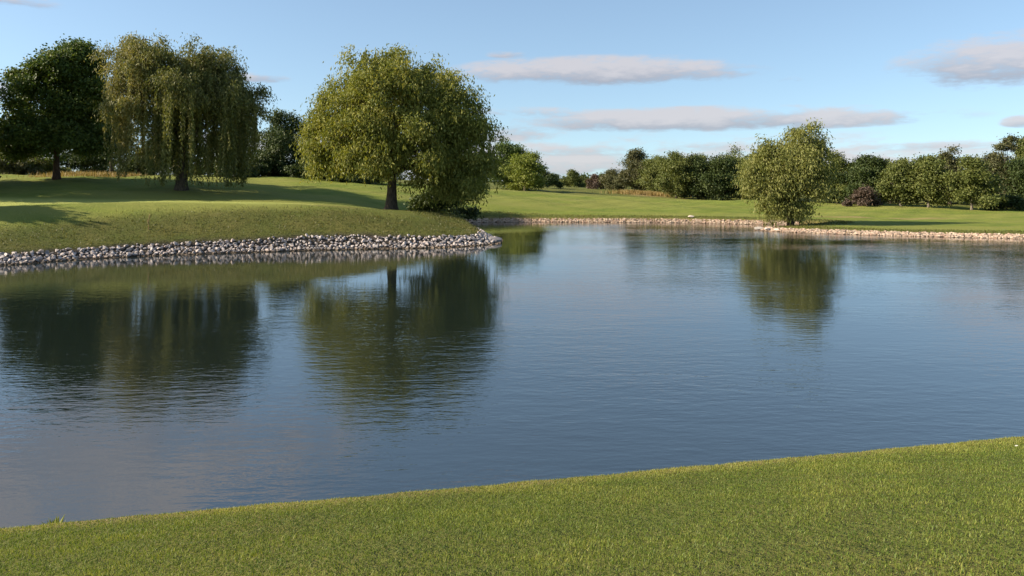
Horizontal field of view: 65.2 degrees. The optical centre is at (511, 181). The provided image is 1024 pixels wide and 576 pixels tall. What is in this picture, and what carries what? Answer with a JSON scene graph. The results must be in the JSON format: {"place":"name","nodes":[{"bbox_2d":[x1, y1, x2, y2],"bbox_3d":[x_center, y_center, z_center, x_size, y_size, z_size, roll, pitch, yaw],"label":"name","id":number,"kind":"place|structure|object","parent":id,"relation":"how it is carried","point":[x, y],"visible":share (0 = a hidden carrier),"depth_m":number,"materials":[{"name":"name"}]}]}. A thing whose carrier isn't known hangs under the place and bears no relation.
{"place":"outdoors","nodes":[
{"label":"outdoors","id":0,"kind":"place"},
{"bbox_2d":[2,169,149,178],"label":"tall grass","id":1,"kind":"structure","parent":0,"point":[83,174],"depth_m":88.36,"materials":[{"name":"plant"}]},
{"bbox_2d":[0,222,1023,527],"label":"water","id":2,"kind":"structure","parent":0,"point":[198,382],"depth_m":17.76,"materials":[{"name":"blue liquid"}]},
{"bbox_2d":[488,237,501,241],"bbox_3d":[-1.262,3.808,52.368,1.314,0.378,0.834,0,0,-17],"label":"boulder","id":3,"kind":"object","parent":2,"relation":"on","point":[497,238],"visible":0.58,"depth_m":52.16,"materials":[{"name":"stone"}]},
{"bbox_2d":[0,173,1023,575],"bbox_3d":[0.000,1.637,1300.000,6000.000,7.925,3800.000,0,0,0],"label":"ground","id":4,"kind":"structure","parent":0,"point":[28,203],"depth_m":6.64,"materials":[{"name":"green plant"}]},
{"bbox_2d":[0,74,15,138],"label":"tree","id":5,"kind":"object","parent":4,"relation":"on","point":[3,84],"visible":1,"depth_m":69.80,"materials":[{"name":"green plant"}]},
{"bbox_2d":[0,153,44,174],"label":"bush","id":6,"kind":"object","parent":4,"relation":"on","point":[18,167],"visible":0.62,"depth_m":95.03,"materials":[{"name":"green plant"}]},
{"bbox_2d":[23,158,71,174],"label":"bush","id":7,"kind":"object","parent":4,"relation":"on","point":[47,165],"visible":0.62,"depth_m":97.95,"materials":[{"name":"green plant"}]},
{"bbox_2d":[42,515,64,523],"bbox_3d":[-3.853,2.888,6.766,0.158,0.121,0.174,0,0,30],"label":"weed","id":8,"kind":"object","parent":4,"relation":"on","point":[56,520],"visible":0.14,"depth_m":6.78,"materials":[{"name":"green plant"}]},
{"bbox_2d":[0,33,123,179],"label":"maple tree","id":9,"kind":"object","parent":4,"relation":"on","point":[60,120],"visible":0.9,"depth_m":78.00,"materials":[{"name":"green plant"}]},
{"bbox_2d":[52,150,117,172],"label":"bush","id":10,"kind":"object","parent":4,"relation":"on","point":[80,164],"visible":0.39,"depth_m":108.49,"materials":[{"name":"green plant"}]},
{"bbox_2d":[98,121,139,172],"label":"tree","id":11,"kind":"object","parent":4,"relation":"on","point":[110,165],"depth_m":103.81,"materials":[{"name":"green plant"}]},
{"bbox_2d":[115,156,158,174],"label":"bush","id":12,"kind":"object","parent":4,"relation":"on","point":[132,168],"visible":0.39,"depth_m":96.50,"materials":[{"name":"green plant"}]},
{"bbox_2d":[132,136,198,174],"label":"tree","id":13,"kind":"object","parent":4,"relation":"on","point":[166,161],"visible":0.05,"depth_m":111.56,"materials":[{"name":"green plant"}]},
{"bbox_2d":[86,30,280,190],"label":"willow tree","id":14,"kind":"object","parent":4,"relation":"on","point":[181,101],"visible":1,"depth_m":72.89,"materials":[{"name":"green plant"}]},
{"bbox_2d":[195,136,219,173],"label":"tree","id":15,"kind":"object","parent":4,"relation":"on","point":[208,161],"visible":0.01,"depth_m":110.48,"materials":[{"name":"green plant"}]},
{"bbox_2d":[211,153,258,177],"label":"bush","id":16,"kind":"object","parent":4,"relation":"on","point":[254,174],"visible":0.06,"depth_m":102.90,"materials":[{"name":"green plant"}]},
{"bbox_2d":[0,228,502,265],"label":"riprap","id":17,"kind":"object","parent":4,"relation":"on","point":[277,250],"visible":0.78,"depth_m":46.27,"materials":[{"name":"stone"}]},
{"bbox_2d":[249,151,298,176],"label":"bush","id":18,"kind":"object","parent":4,"relation":"on","point":[264,168],"visible":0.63,"depth_m":107.31,"materials":[{"name":"green plant"}]},
{"bbox_2d":[246,102,307,175],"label":"tree","id":19,"kind":"object","parent":4,"relation":"on","point":[278,136],"visible":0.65,"depth_m":109.61,"materials":[{"name":"green plant"}]},
{"bbox_2d":[284,158,315,178],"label":"bush","id":20,"kind":"object","parent":4,"relation":"on","point":[294,171],"visible":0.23,"depth_m":104.45,"materials":[{"name":"green plant"}]},
{"bbox_2d":[298,143,351,180],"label":"tree","id":21,"kind":"object","parent":4,"relation":"on","point":[324,177],"visible":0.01,"depth_m":102.55,"materials":[{"name":"green plant"}]},
{"bbox_2d":[330,170,397,184],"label":"bush","id":22,"kind":"object","parent":4,"relation":"on","point":[362,180],"visible":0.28,"depth_m":100.42,"materials":[{"name":"green plant"}]},
{"bbox_2d":[289,43,511,210],"bbox_3d":[-8.659,-4.284,63.848,17.314,13.621,15.176,0,0,0],"label":"willow tree","id":23,"kind":"object","parent":4,"relation":"on","point":[366,124],"visible":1,"depth_m":60.90,"materials":[{"name":"green plant"}]},
{"bbox_2d":[402,184,483,220],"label":"bush","id":24,"kind":"object","parent":4,"relation":"on","point":[468,212],"visible":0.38,"depth_m":71.42,"materials":[{"name":"green plant"}]},
{"bbox_2d":[47,152,853,182],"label":"woods","id":25,"kind":"object","parent":4,"relation":"on","point":[402,175],"visible":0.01,"depth_m":323.95,"materials":[{"name":"green plant"}]},
{"bbox_2d":[0,204,1023,253],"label":"rough grass","id":26,"kind":"structure","parent":4,"relation":"on","point":[736,217],"depth_m":50.64,"materials":[{"name":"green plant"}]},
{"bbox_2d":[485,136,550,190],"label":"tree","id":27,"kind":"object","parent":4,"relation":"on","point":[506,151],"visible":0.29,"depth_m":130.25,"materials":[{"name":"green plant"}]},
{"bbox_2d":[498,150,548,190],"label":"tree","id":28,"kind":"object","parent":4,"relation":"on","point":[526,170],"visible":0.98,"depth_m":122.56,"materials":[{"name":"green plant"}]},
{"bbox_2d":[539,170,564,187],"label":"tree","id":29,"kind":"object","parent":4,"relation":"on","point":[552,179],"visible":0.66,"depth_m":149.33,"materials":[{"name":"green plant"}]},
{"bbox_2d":[559,168,585,186],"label":"tree","id":30,"kind":"object","parent":4,"relation":"on","point":[574,178],"visible":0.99,"depth_m":184.19,"materials":[{"name":"green plant"}]},
{"bbox_2d":[584,173,606,188],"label":"bush","id":31,"kind":"object","parent":4,"relation":"on","point":[592,183],"visible":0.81,"depth_m":167.41,"materials":[{"name":"brown plant"}]},
{"bbox_2d":[597,167,629,189],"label":"tree","id":32,"kind":"object","parent":4,"relation":"on","point":[607,179],"visible":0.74,"depth_m":161.23,"materials":[{"name":"green plant"}]},
{"bbox_2d":[612,147,650,190],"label":"tree","id":33,"kind":"object","parent":4,"relation":"on","point":[635,156],"visible":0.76,"depth_m":150.76,"materials":[{"name":"green plant"}]},
{"bbox_2d":[466,218,798,224],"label":"shore gravel","id":34,"kind":"structure","parent":4,"relation":"on","point":[718,221],"depth_m":78.01,"materials":[{"name":"beige gravel"}]},
{"bbox_2d":[629,155,661,188],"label":"tree","id":35,"kind":"object","parent":4,"relation":"on","point":[641,172],"visible":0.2,"depth_m":149.19,"materials":[{"name":"green plant"}]},
{"bbox_2d":[633,155,668,193],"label":"tree","id":36,"kind":"object","parent":4,"relation":"on","point":[650,173],"visible":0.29,"depth_m":140.06,"materials":[{"name":"green plant"}]},
{"bbox_2d":[650,150,698,197],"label":"tree","id":37,"kind":"object","parent":4,"relation":"on","point":[672,168],"visible":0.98,"depth_m":125.53,"materials":[{"name":"green plant"}]},
{"bbox_2d":[676,153,712,199],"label":"tree","id":38,"kind":"object","parent":4,"relation":"on","point":[694,189],"visible":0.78,"depth_m":124.83,"materials":[{"name":"green plant"}]},
{"bbox_2d":[684,151,711,196],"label":"tree","id":39,"kind":"object","parent":4,"relation":"on","point":[703,156],"visible":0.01,"depth_m":139.49,"materials":[{"name":"green plant"}]},
{"bbox_2d":[696,152,744,200],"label":"tree","id":40,"kind":"object","parent":4,"relation":"on","point":[718,177],"visible":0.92,"depth_m":122.61,"materials":[{"name":"green plant"}]},
{"bbox_2d":[713,142,746,196],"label":"tree","id":41,"kind":"object","parent":4,"relation":"on","point":[733,151],"visible":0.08,"depth_m":137.30,"materials":[{"name":"green plant"}]},
{"bbox_2d":[733,154,762,199],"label":"tree","id":42,"kind":"object","parent":4,"relation":"on","point":[747,159],"visible":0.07,"depth_m":128.18,"materials":[{"name":"green plant"}]},
{"bbox_2d":[730,117,854,227],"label":"willow tree","id":43,"kind":"object","parent":4,"relation":"on","point":[793,169],"visible":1,"depth_m":66.52,"materials":[{"name":"green plant"}]},
{"bbox_2d":[817,150,852,203],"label":"tree","id":44,"kind":"object","parent":4,"relation":"on","point":[843,162],"visible":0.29,"depth_m":115.32,"materials":[{"name":"green plant"}]},
{"bbox_2d":[841,184,882,206],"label":"bush","id":45,"kind":"object","parent":4,"relation":"on","point":[863,196],"visible":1,"depth_m":104.28,"materials":[{"name":"brown plant"}]},
{"bbox_2d":[838,152,892,205],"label":"tree","id":46,"kind":"object","parent":4,"relation":"on","point":[864,169],"visible":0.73,"depth_m":110.89,"materials":[{"name":"green plant"}]},
{"bbox_2d":[757,226,1023,238],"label":"shore gravel","id":47,"kind":"structure","parent":4,"relation":"on","point":[923,234],"depth_m":58.96,"materials":[{"name":"beige gravel"}]},
{"bbox_2d":[886,159,898,202],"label":"tree","id":48,"kind":"object","parent":4,"relation":"on","point":[895,201],"depth_m":123.28,"materials":[{"name":"green plant"}]},
{"bbox_2d":[871,155,924,206],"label":"tree","id":49,"kind":"object","parent":4,"relation":"on","point":[897,173],"visible":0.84,"depth_m":107.08,"materials":[{"name":"green plant"}]},
{"bbox_2d":[903,152,957,207],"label":"tree","id":50,"kind":"object","parent":4,"relation":"on","point":[927,168],"visible":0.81,"depth_m":104.73,"materials":[{"name":"green plant"}]},
{"bbox_2d":[933,144,962,204],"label":"tree","id":51,"kind":"object","parent":4,"relation":"on","point":[947,155],"visible":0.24,"depth_m":119.40,"materials":[{"name":"green plant"}]},
{"bbox_2d":[931,154,1010,210],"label":"tree","id":52,"kind":"object","parent":4,"relation":"on","point":[970,183],"visible":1,"depth_m":100.82,"materials":[{"name":"green plant"}]},
{"bbox_2d":[968,150,1021,207],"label":"tree","id":53,"kind":"object","parent":4,"relation":"on","point":[995,158],"visible":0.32,"depth_m":110.72,"materials":[{"name":"green plant"}]},
{"bbox_2d":[978,193,1023,210],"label":"bush","id":54,"kind":"object","parent":4,"relation":"on","point":[1013,202],"visible":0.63,"depth_m":103.16,"materials":[{"name":"green plant"}]},
{"bbox_2d":[991,132,1023,193],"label":"tree","id":55,"kind":"object","parent":4,"relation":"on","point":[1008,143],"visible":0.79,"depth_m":109.76,"materials":[{"name":"green plant"}]},
{"bbox_2d":[998,157,1023,198],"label":"tree","id":56,"kind":"object","parent":4,"relation":"on","point":[1017,165],"visible":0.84,"depth_m":107.80,"materials":[{"name":"green plant"}]},
{"bbox_2d":[1010,135,1023,159],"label":"tree","id":57,"kind":"object","parent":4,"relation":"on","point":[1019,153],"visible":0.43,"depth_m":115.57,"materials":[{"name":"green plant"}]},
{"bbox_2d":[0,0,1023,180],"label":"sky","id":58,"kind":"structure","parent":0,"point":[584,84],"materials":[{"name":"blue"}]},
{"bbox_2d":[592,189,688,197],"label":"tall grass","id":59,"kind":"structure","parent":0,"point":[639,192],"depth_m":135.45,"materials":[{"name":"plant"}]}
]}

